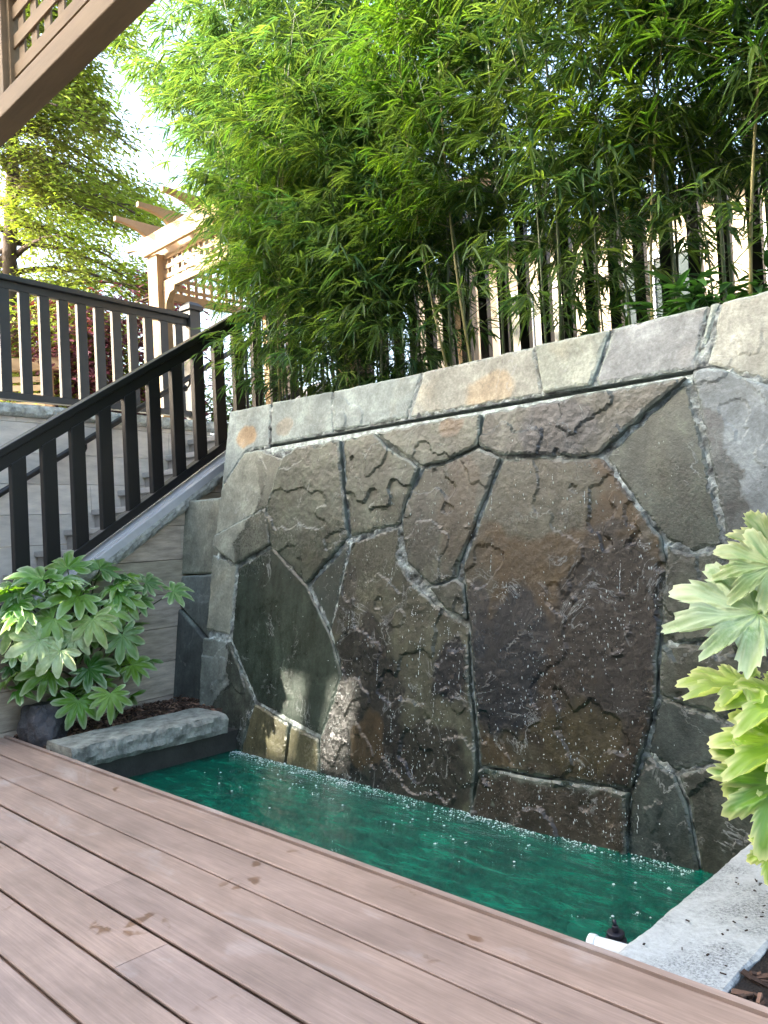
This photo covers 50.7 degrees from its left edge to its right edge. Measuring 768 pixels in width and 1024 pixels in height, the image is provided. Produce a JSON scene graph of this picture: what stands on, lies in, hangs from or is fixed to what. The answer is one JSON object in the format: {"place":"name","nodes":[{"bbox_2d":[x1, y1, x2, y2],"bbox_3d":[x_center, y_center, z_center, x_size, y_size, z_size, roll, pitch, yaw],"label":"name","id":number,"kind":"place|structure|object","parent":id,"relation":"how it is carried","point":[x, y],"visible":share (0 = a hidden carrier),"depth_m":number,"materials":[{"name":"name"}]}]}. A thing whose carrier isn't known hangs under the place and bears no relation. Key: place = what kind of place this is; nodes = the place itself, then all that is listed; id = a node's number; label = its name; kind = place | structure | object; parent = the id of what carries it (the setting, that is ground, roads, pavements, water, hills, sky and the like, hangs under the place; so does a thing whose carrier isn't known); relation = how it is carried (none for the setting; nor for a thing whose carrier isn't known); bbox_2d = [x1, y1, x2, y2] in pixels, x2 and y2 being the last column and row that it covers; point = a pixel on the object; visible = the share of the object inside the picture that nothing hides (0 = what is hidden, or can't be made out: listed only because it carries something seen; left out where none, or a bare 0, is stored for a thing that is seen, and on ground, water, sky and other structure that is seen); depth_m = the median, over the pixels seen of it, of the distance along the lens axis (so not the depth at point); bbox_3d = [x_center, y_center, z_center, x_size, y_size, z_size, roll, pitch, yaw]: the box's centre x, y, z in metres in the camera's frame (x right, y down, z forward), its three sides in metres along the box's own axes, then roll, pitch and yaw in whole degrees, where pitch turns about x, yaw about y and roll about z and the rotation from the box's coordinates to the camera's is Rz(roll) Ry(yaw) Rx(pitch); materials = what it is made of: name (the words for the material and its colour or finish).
{"place":"outdoors","nodes":[
{"label":"outdoors","id":0,"kind":"place"},
{"bbox_2d":[19,705,192,739],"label":"planter soil","id":1,"kind":"structure","parent":0,"point":[142,714],"depth_m":4.91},
{"bbox_2d":[16,700,68,747],"bbox_3d":[-1.787,1.148,4.274,0.343,0.308,0.242,-4,-2,44],"label":"garden rock","id":2,"kind":"object","parent":1,"relation":"on","point":[39,724],"visible":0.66,"depth_m":4.18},
{"bbox_2d":[0,550,193,730],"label":"fatsia plant","id":3,"kind":"object","parent":1,"relation":"on","point":[48,641],"visible":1,"depth_m":4.32,"materials":[{"name":"green plant"}]},
{"bbox_2d":[173,498,220,706],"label":"stone pillar","id":4,"kind":"structure","parent":1,"relation":"on","point":[200,531],"depth_m":5.16,"materials":[{"name":"stone"}]},
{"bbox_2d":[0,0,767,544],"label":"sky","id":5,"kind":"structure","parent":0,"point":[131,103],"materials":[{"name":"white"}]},
{"bbox_2d":[128,749,713,943],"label":"water","id":6,"kind":"structure","parent":0,"point":[548,882],"depth_m":2.98,"materials":[{"name":"liquid"}]},
{"bbox_2d":[204,751,693,917],"bbox_3d":[-0.152,1.264,3.307,2.647,0.004,0.820,-4,-2,44],"label":"foam","id":7,"kind":"object","parent":6,"relation":"on","point":[473,817],"visible":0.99,"depth_m":3.35,"materials":[{"name":"liquid"}]},
{"bbox_2d":[605,919,626,943],"bbox_3d":[0.599,1.147,2.085,0.054,0.194,0.054,-4,-2,44],"label":"pool pump","id":8,"kind":"object","parent":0,"point":[615,932],"visible":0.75,"depth_m":2.08,"materials":[{"name":"black plastic"}]},
{"bbox_2d":[729,950,767,1002],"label":"planter soil","id":9,"kind":"structure","parent":0,"point":[745,983],"depth_m":1.76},
{"bbox_2d":[661,510,767,885],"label":"fatsia plant","id":10,"kind":"object","parent":9,"relation":"on","point":[728,603],"visible":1,"depth_m":2.04,"materials":[{"name":"green plant"}]},
{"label":"raised earth","id":11,"kind":"structure","parent":0,"visible":0},
{"bbox_2d":[159,74,306,405],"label":"bamboo","id":12,"kind":"object","parent":11,"relation":"on","point":[206,191],"visible":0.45,"depth_m":5.41,"materials":[{"name":"green plant"}]},
{"bbox_2d":[155,0,313,403],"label":"bamboo","id":13,"kind":"object","parent":11,"relation":"on","point":[219,34],"visible":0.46,"depth_m":5.40,"materials":[{"name":"green plant"}]},
{"bbox_2d":[159,8,319,401],"bbox_3d":[-0.867,-2.155,5.915,1.322,3.281,1.857,-2,-2,-32],"label":"bamboo","id":14,"kind":"object","parent":11,"relation":"on","point":[178,79],"visible":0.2,"depth_m":5.81,"materials":[{"name":"green plant"}]},
{"bbox_2d":[182,108,336,400],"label":"bamboo","id":15,"kind":"object","parent":11,"relation":"on","point":[271,283],"visible":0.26,"depth_m":5.25,"materials":[{"name":"green plant"}]},
{"bbox_2d":[170,0,366,400],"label":"bamboo","id":16,"kind":"object","parent":11,"relation":"on","point":[251,142],"visible":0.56,"depth_m":5.02,"materials":[{"name":"green plant"}]},
{"bbox_2d":[201,55,342,400],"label":"bamboo","id":17,"kind":"object","parent":11,"relation":"on","point":[256,162],"visible":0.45,"depth_m":5.08,"materials":[{"name":"green plant"}]},
{"bbox_2d":[214,205,372,403],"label":"bamboo","id":18,"kind":"object","parent":11,"relation":"on","point":[258,386],"visible":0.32,"depth_m":5.12,"materials":[{"name":"green plant"}]},
{"bbox_2d":[235,119,367,395],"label":"bamboo","id":19,"kind":"object","parent":11,"relation":"on","point":[340,363],"visible":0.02,"depth_m":5.51,"materials":[{"name":"green plant"}]},
{"bbox_2d":[247,0,378,367],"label":"bamboo","id":20,"kind":"object","parent":11,"relation":"on","point":[288,40],"visible":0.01,"depth_m":5.98,"materials":[{"name":"green plant"}]},
{"bbox_2d":[240,50,402,392],"bbox_3d":[-0.371,-1.658,5.030,1.000,2.197,1.189,-2,-2,-30],"label":"bamboo","id":21,"kind":"object","parent":11,"relation":"on","point":[302,333],"visible":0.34,"depth_m":4.79,"materials":[{"name":"green plant"}]},
{"bbox_2d":[237,0,406,382],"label":"bamboo","id":22,"kind":"object","parent":11,"relation":"on","point":[313,114],"visible":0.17,"depth_m":5.21,"materials":[{"name":"green plant"}]},
{"bbox_2d":[247,204,414,396],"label":"bamboo","id":23,"kind":"object","parent":11,"relation":"on","point":[286,359],"visible":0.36,"depth_m":4.87,"materials":[{"name":"green plant"}]},
{"bbox_2d":[231,18,443,389],"bbox_3d":[-0.273,-1.798,5.025,1.401,2.467,1.235,-3,-1,14],"label":"bamboo","id":24,"kind":"object","parent":11,"relation":"on","point":[314,213],"visible":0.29,"depth_m":4.88,"materials":[{"name":"green plant"}]},
{"bbox_2d":[247,0,428,374],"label":"bamboo","id":25,"kind":"object","parent":11,"relation":"on","point":[328,15],"visible":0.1,"depth_m":5.32,"materials":[{"name":"green plant"}]},
{"bbox_2d":[232,0,457,385],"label":"bamboo","id":26,"kind":"object","parent":11,"relation":"on","point":[291,109],"visible":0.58,"depth_m":4.73,"materials":[{"name":"green plant"}]},
{"bbox_2d":[256,0,454,387],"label":"bamboo","id":27,"kind":"object","parent":11,"relation":"on","point":[333,192],"visible":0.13,"depth_m":4.81,"materials":[{"name":"green plant"}]},
{"bbox_2d":[280,209,442,397],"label":"bamboo","id":28,"kind":"object","parent":11,"relation":"on","point":[311,389],"visible":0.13,"depth_m":5.22,"materials":[{"name":"green plant"}]},
{"bbox_2d":[249,182,487,390],"bbox_3d":[0.028,-1.314,4.635,1.258,1.454,1.149,-4,-2,44],"label":"bamboo","id":29,"kind":"object","parent":11,"relation":"on","point":[384,331],"visible":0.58,"depth_m":4.59,"materials":[{"name":"green plant"}]},
{"bbox_2d":[276,7,469,375],"bbox_3d":[-0.137,-1.836,5.199,1.373,2.538,1.155,-2,-2,-39],"label":"bamboo","id":30,"kind":"object","parent":11,"relation":"on","point":[321,178],"visible":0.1,"depth_m":5.08,"materials":[{"name":"green plant"}]},
{"bbox_2d":[259,2,489,380],"bbox_3d":[-0.060,-1.738,4.684,1.313,2.311,1.157,-2,-2,-38],"label":"bamboo","id":31,"kind":"object","parent":11,"relation":"on","point":[347,175],"visible":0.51,"depth_m":4.52,"materials":[{"name":"green plant"}]},
{"bbox_2d":[249,0,503,371],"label":"bamboo","id":32,"kind":"object","parent":11,"relation":"on","point":[313,5],"visible":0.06,"depth_m":5.44,"materials":[{"name":"green plant"}]},
{"bbox_2d":[288,0,473,382],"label":"bamboo","id":33,"kind":"object","parent":11,"relation":"on","point":[357,170],"visible":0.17,"depth_m":4.74,"materials":[{"name":"green plant"}]},
{"bbox_2d":[305,204,458,392],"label":"bamboo","id":34,"kind":"object","parent":11,"relation":"on","point":[346,311],"visible":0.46,"depth_m":4.58,"materials":[{"name":"green plant"}]},
{"bbox_2d":[14,694,767,1006],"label":"bark mulch","id":35,"kind":"object","parent":11,"relation":"on","point":[146,710],"visible":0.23,"depth_m":4.64,"materials":[{"name":"wood"}]},
{"bbox_2d":[314,0,483,359],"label":"bamboo","id":36,"kind":"object","parent":11,"relation":"on","point":[415,138],"visible":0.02,"depth_m":5.70,"materials":[{"name":"green plant"}]},
{"bbox_2d":[320,0,484,366],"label":"bamboo","id":37,"kind":"object","parent":11,"relation":"on","point":[354,55],"visible":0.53,"depth_m":4.45,"materials":[{"name":"green plant"}]},
{"bbox_2d":[341,164,524,381],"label":"bamboo","id":38,"kind":"object","parent":11,"relation":"on","point":[436,284],"visible":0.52,"depth_m":4.54,"materials":[{"name":"green plant"}]},
{"bbox_2d":[338,0,535,364],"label":"bamboo","id":39,"kind":"object","parent":11,"relation":"on","point":[453,323],"visible":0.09,"depth_m":4.70,"materials":[{"name":"green plant"}]},
{"bbox_2d":[295,0,583,361],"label":"bamboo","id":40,"kind":"object","parent":11,"relation":"on","point":[463,289],"visible":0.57,"depth_m":4.31,"materials":[{"name":"green plant"}]},
{"bbox_2d":[350,0,530,361],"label":"bamboo","id":41,"kind":"object","parent":11,"relation":"on","point":[399,27],"visible":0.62,"depth_m":4.31,"materials":[{"name":"green plant"}]},
{"bbox_2d":[345,0,555,365],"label":"bamboo","id":42,"kind":"object","parent":11,"relation":"on","point":[435,140],"visible":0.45,"depth_m":4.38,"materials":[{"name":"green plant"}]},
{"bbox_2d":[371,0,568,352],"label":"bamboo","id":43,"kind":"object","parent":11,"relation":"on","point":[468,274],"visible":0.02,"depth_m":5.28,"materials":[{"name":"green plant"}]},
{"bbox_2d":[384,0,576,351],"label":"bamboo","id":44,"kind":"object","parent":11,"relation":"on","point":[479,203],"visible":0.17,"depth_m":4.41,"materials":[{"name":"green plant"}]},
{"bbox_2d":[391,0,594,353],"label":"bamboo","id":45,"kind":"object","parent":11,"relation":"on","point":[460,202],"visible":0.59,"depth_m":4.23,"materials":[{"name":"green plant"}]},
{"bbox_2d":[442,0,609,339],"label":"bamboo","id":46,"kind":"object","parent":11,"relation":"on","point":[563,331],"visible":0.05,"depth_m":4.95,"materials":[{"name":"green plant"}]},
{"bbox_2d":[418,0,648,343],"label":"bamboo","id":47,"kind":"object","parent":11,"relation":"on","point":[521,53],"visible":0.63,"depth_m":3.87,"materials":[{"name":"green plant"}]},
{"bbox_2d":[424,0,645,340],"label":"bamboo","id":48,"kind":"object","parent":11,"relation":"on","point":[532,23],"visible":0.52,"depth_m":3.84,"materials":[{"name":"green plant"}]},
{"bbox_2d":[461,138,661,349],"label":"bamboo","id":49,"kind":"object","parent":11,"relation":"on","point":[519,307],"visible":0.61,"depth_m":3.96,"materials":[{"name":"green plant"}]},
{"bbox_2d":[368,98,766,378],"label":"picket fence","id":50,"kind":"object","parent":11,"relation":"on","point":[526,341],"visible":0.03,"depth_m":5.22,"materials":[{"name":"white paint"},{"name":"wood"}]},
{"bbox_2d":[488,2,694,331],"bbox_3d":[1.070,-2.323,4.044,1.287,3.335,1.740,-3,-1,-9],"label":"bamboo","id":51,"kind":"object","parent":11,"relation":"on","point":[542,146],"visible":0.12,"depth_m":4.22,"materials":[{"name":"green plant"}]},
{"bbox_2d":[418,156,767,368],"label":"cream house","id":52,"kind":"structure","parent":11,"relation":"on","point":[743,259],"depth_m":9.40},
{"bbox_2d":[496,280,561,354],"bbox_3d":[1.871,-2.007,10.105,1.000,1.580,0.070,-4,-2,44],"label":"window","id":53,"kind":"structure","parent":52,"relation":"in","point":[537,339],"depth_m":10.08,"materials":[{"name":"white glass"}]},
{"bbox_2d":[622,244,689,324],"bbox_3d":[3.015,-2.090,8.990,1.000,1.580,0.070,-4,-2,44],"label":"window","id":54,"kind":"structure","parent":52,"relation":"in","point":[683,267],"depth_m":8.96,"materials":[{"name":"white glass"}]},
{"bbox_2d":[491,0,699,331],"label":"bamboo","id":55,"kind":"object","parent":11,"relation":"on","point":[614,263],"visible":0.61,"depth_m":3.70,"materials":[{"name":"green plant"}]},
{"bbox_2d":[450,0,767,324],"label":"bamboo","id":56,"kind":"object","parent":11,"relation":"on","point":[599,161],"visible":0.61,"depth_m":3.65,"materials":[{"name":"green plant"}]},
{"bbox_2d":[553,308,667,336],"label":"leafy plant","id":57,"kind":"object","parent":11,"relation":"on","point":[589,327],"visible":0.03,"depth_m":3.84,"materials":[{"name":"green plant"}]},
{"bbox_2d":[532,0,742,308],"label":"bamboo","id":58,"kind":"object","parent":11,"relation":"on","point":[670,121],"visible":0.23,"depth_m":3.62,"materials":[{"name":"green plant"}]},
{"bbox_2d":[526,0,758,319],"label":"bamboo","id":59,"kind":"object","parent":11,"relation":"on","point":[675,137],"visible":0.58,"depth_m":3.51,"materials":[{"name":"green plant"}]},
{"bbox_2d":[561,0,760,307],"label":"bamboo","id":60,"kind":"object","parent":11,"relation":"on","point":[677,255],"visible":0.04,"depth_m":4.26,"materials":[{"name":"green plant"}]},
{"bbox_2d":[556,0,767,308],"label":"bamboo","id":61,"kind":"object","parent":11,"relation":"on","point":[734,231],"visible":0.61,"depth_m":3.47,"materials":[{"name":"green plant"}]},
{"bbox_2d":[563,0,762,298],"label":"bamboo","id":62,"kind":"object","parent":11,"relation":"on","point":[685,247],"visible":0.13,"depth_m":3.96,"materials":[{"name":"green plant"}]},
{"bbox_2d":[585,0,767,249],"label":"bamboo","id":63,"kind":"object","parent":11,"relation":"on","point":[760,18],"visible":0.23,"depth_m":3.57,"materials":[{"name":"green plant"}]},
{"bbox_2d":[585,0,767,300],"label":"bamboo","id":64,"kind":"object","parent":11,"relation":"on","point":[743,13],"visible":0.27,"depth_m":3.49,"materials":[{"name":"green plant"}]},
{"bbox_2d":[588,0,767,293],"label":"bamboo","id":65,"kind":"object","parent":11,"relation":"on","point":[728,231],"visible":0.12,"depth_m":3.70,"materials":[{"name":"green plant"}]},
{"bbox_2d":[599,0,767,295],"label":"bamboo","id":66,"kind":"object","parent":11,"relation":"on","point":[679,29],"visible":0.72,"depth_m":3.24,"materials":[{"name":"green plant"}]},
{"bbox_2d":[612,249,767,323],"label":"leafy plant","id":67,"kind":"object","parent":11,"relation":"on","point":[687,302],"visible":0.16,"depth_m":3.27,"materials":[{"name":"green plant"}]},
{"bbox_2d":[637,0,767,264],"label":"bamboo","id":68,"kind":"object","parent":11,"relation":"on","point":[752,52],"visible":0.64,"depth_m":3.13,"materials":[{"name":"green plant"}]},
{"bbox_2d":[641,0,767,157],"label":"bamboo","id":69,"kind":"object","parent":11,"relation":"on","point":[734,93],"visible":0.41,"depth_m":3.30,"materials":[{"name":"green plant"}]},
{"bbox_2d":[684,0,767,124],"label":"bamboo","id":70,"kind":"object","parent":11,"relation":"on","point":[712,109],"visible":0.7,"depth_m":3.19,"materials":[{"name":"green plant"}]},
{"bbox_2d":[686,0,767,184],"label":"bamboo","id":71,"kind":"object","parent":11,"relation":"on","point":[736,121],"visible":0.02,"depth_m":4.09,"materials":[{"name":"green plant"}]},
{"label":"pool floor","id":72,"kind":"structure","parent":0,"visible":0},
{"bbox_2d":[92,727,237,777],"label":"pool side wall","id":73,"kind":"structure","parent":72,"relation":"on","point":[136,765],"depth_m":4.26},
{"bbox_2d":[46,708,228,764],"bbox_3d":[-1.276,1.180,4.270,0.362,0.114,0.874,-4,-2,44],"label":"edging stone","id":74,"kind":"object","parent":73,"relation":"on","point":[113,743],"visible":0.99,"depth_m":4.17,"materials":[{"name":"stone"}]},
{"bbox_2d":[199,291,767,873],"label":"stone wall","id":75,"kind":"structure","parent":72,"relation":"on","point":[317,477],"depth_m":3.39,"materials":[{"name":"stone"}]},
{"bbox_2d":[228,423,674,852],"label":"water droplets","id":76,"kind":"object","parent":75,"relation":"on","point":[513,667],"visible":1,"depth_m":3.22,"materials":[{"name":"liquid"}]},
{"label":"terrace","id":77,"kind":"structure","parent":0,"visible":0},
{"bbox_2d":[12,357,58,406],"bbox_3d":[-3.842,-1.016,8.000,1.350,0.980,0.080,-3,-1,-6],"label":"slatted screen","id":78,"kind":"object","parent":77,"relation":"on","point":[16,365],"visible":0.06,"depth_m":8.02,"materials":[{"name":"brown wood"}]},
{"bbox_2d":[4,349,141,406],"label":"shrub","id":79,"kind":"object","parent":77,"relation":"on","point":[72,385],"visible":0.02,"depth_m":9.10,"materials":[{"name":"green plant"}]},
{"bbox_2d":[0,0,212,545],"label":"tree","id":80,"kind":"object","parent":77,"relation":"on","point":[45,182],"visible":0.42,"depth_m":9.93,"materials":[{"name":"green plant"}]},
{"bbox_2d":[0,402,213,583],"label":"terrace wall","id":81,"kind":"structure","parent":77,"relation":"attached to","point":[16,419],"depth_m":6.50,"materials":[{"name":"stone"}]},
{"bbox_2d":[0,273,203,419],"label":"terrace railing","id":82,"kind":"object","parent":81,"relation":"on","point":[186,317],"visible":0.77,"depth_m":6.79,"materials":[{"name":"grey paint"}]},
{"bbox_2d":[0,320,281,496],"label":"handrail","id":83,"kind":"object","parent":81,"relation":"attached to","point":[65,453],"visible":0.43,"depth_m":6.83,"materials":[{"name":"metal"}]},
{"bbox_2d":[0,269,231,420],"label":"red maple","id":84,"kind":"object","parent":77,"relation":"on","point":[73,358],"visible":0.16,"depth_m":8.51,"materials":[{"name":"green plant"}]},
{"bbox_2d":[141,364,306,433],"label":"shrub","id":85,"kind":"object","parent":77,"relation":"on","point":[228,398],"visible":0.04,"depth_m":9.06,"materials":[{"name":"green plant"}]},
{"bbox_2d":[114,115,502,417],"bbox_3d":[-0.671,-1.480,7.380,3.500,2.760,2.250,-4,-2,44],"label":"garden pergola","id":86,"kind":"object","parent":77,"relation":"on","point":[157,247],"visible":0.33,"depth_m":7.66,"materials":[{"name":"brown wood"}]},
{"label":"ground","id":87,"kind":"structure","parent":0,"visible":0},
{"bbox_2d":[104,35,257,272],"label":"bamboo","id":88,"kind":"object","parent":87,"relation":"on","point":[143,66],"visible":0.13,"depth_m":7.11,"materials":[{"name":"green plant"}]},
{"bbox_2d":[115,0,280,313],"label":"bamboo","id":89,"kind":"object","parent":87,"relation":"on","point":[132,77],"visible":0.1,"depth_m":6.36,"materials":[{"name":"green plant"}]},
{"bbox_2d":[112,58,287,390],"bbox_3d":[-1.388,-2.241,6.517,1.240,3.533,2.368,-2,-2,-38],"label":"bamboo","id":90,"kind":"object","parent":87,"relation":"on","point":[169,109],"visible":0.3,"depth_m":6.42,"materials":[{"name":"green plant"}]},
{"bbox_2d":[138,0,330,397],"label":"bamboo","id":91,"kind":"object","parent":87,"relation":"on","point":[222,18],"visible":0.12,"depth_m":6.16,"materials":[{"name":"green plant"}]},
{"bbox_2d":[175,0,314,399],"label":"bamboo","id":92,"kind":"object","parent":87,"relation":"on","point":[247,2],"visible":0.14,"depth_m":5.69,"materials":[{"name":"green plant"}]},
{"bbox_2d":[222,0,367,370],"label":"bamboo","id":93,"kind":"object","parent":87,"relation":"on","point":[262,50],"visible":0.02,"depth_m":6.15,"materials":[{"name":"green plant"}]},
{"bbox_2d":[198,0,421,390],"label":"bamboo","id":94,"kind":"object","parent":87,"relation":"on","point":[262,61],"depth_m":6.88,"materials":[{"name":"green plant"}]},
{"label":"deck substructure","id":95,"kind":"structure","parent":87,"relation":"on","visible":0},
{"bbox_2d":[0,735,767,1023],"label":"deck","id":96,"kind":"structure","parent":95,"relation":"on","point":[123,900],"depth_m":2.02,"materials":[{"name":"wood"}]},
{"bbox_2d":[0,0,155,147],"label":"deck pergola","id":97,"kind":"object","parent":96,"relation":"on","point":[73,40],"visible":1,"depth_m":2.62,"materials":[{"name":"brown wood"}]},
{"bbox_2d":[3,433,227,583],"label":"stairs","id":98,"kind":"structure","parent":96,"relation":"on","point":[168,474],"depth_m":6.70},
{"bbox_2d":[0,382,330,738],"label":"stair side wall","id":99,"kind":"structure","parent":96,"relation":"on","point":[146,541],"depth_m":5.13,"materials":[{"name":"concrete"}]},
{"bbox_2d":[0,296,312,608],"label":"stair railing","id":100,"kind":"object","parent":99,"relation":"on","point":[41,437],"visible":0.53,"depth_m":5.12,"materials":[{"name":"black paint"}]},
{"bbox_3d":[1.054,1.551,2.197,0.215,0.796,1.160,-4,-2,44],"label":"pool side wall","id":101,"kind":"object","parent":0,"visible":0},
{"bbox_2d":[619,843,767,992],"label":"concrete slab","id":102,"kind":"structure","parent":101,"relation":"on","point":[711,909],"depth_m":1.96,"materials":[{"name":"concrete"}]},
{"bbox_2d":[586,933,627,953],"bbox_3d":[0.558,1.063,1.965,0.130,0.050,0.050,-4,-2,37],"label":"plastic pipe","id":103,"kind":"object","parent":102,"relation":"attached to","point":[617,947],"visible":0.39,"depth_m":1.97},
{"bbox_2d":[642,877,765,974],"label":"leaf litter","id":104,"kind":"object","parent":102,"relation":"on","point":[707,954],"visible":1,"depth_m":1.99,"materials":[{"name":"plant"}]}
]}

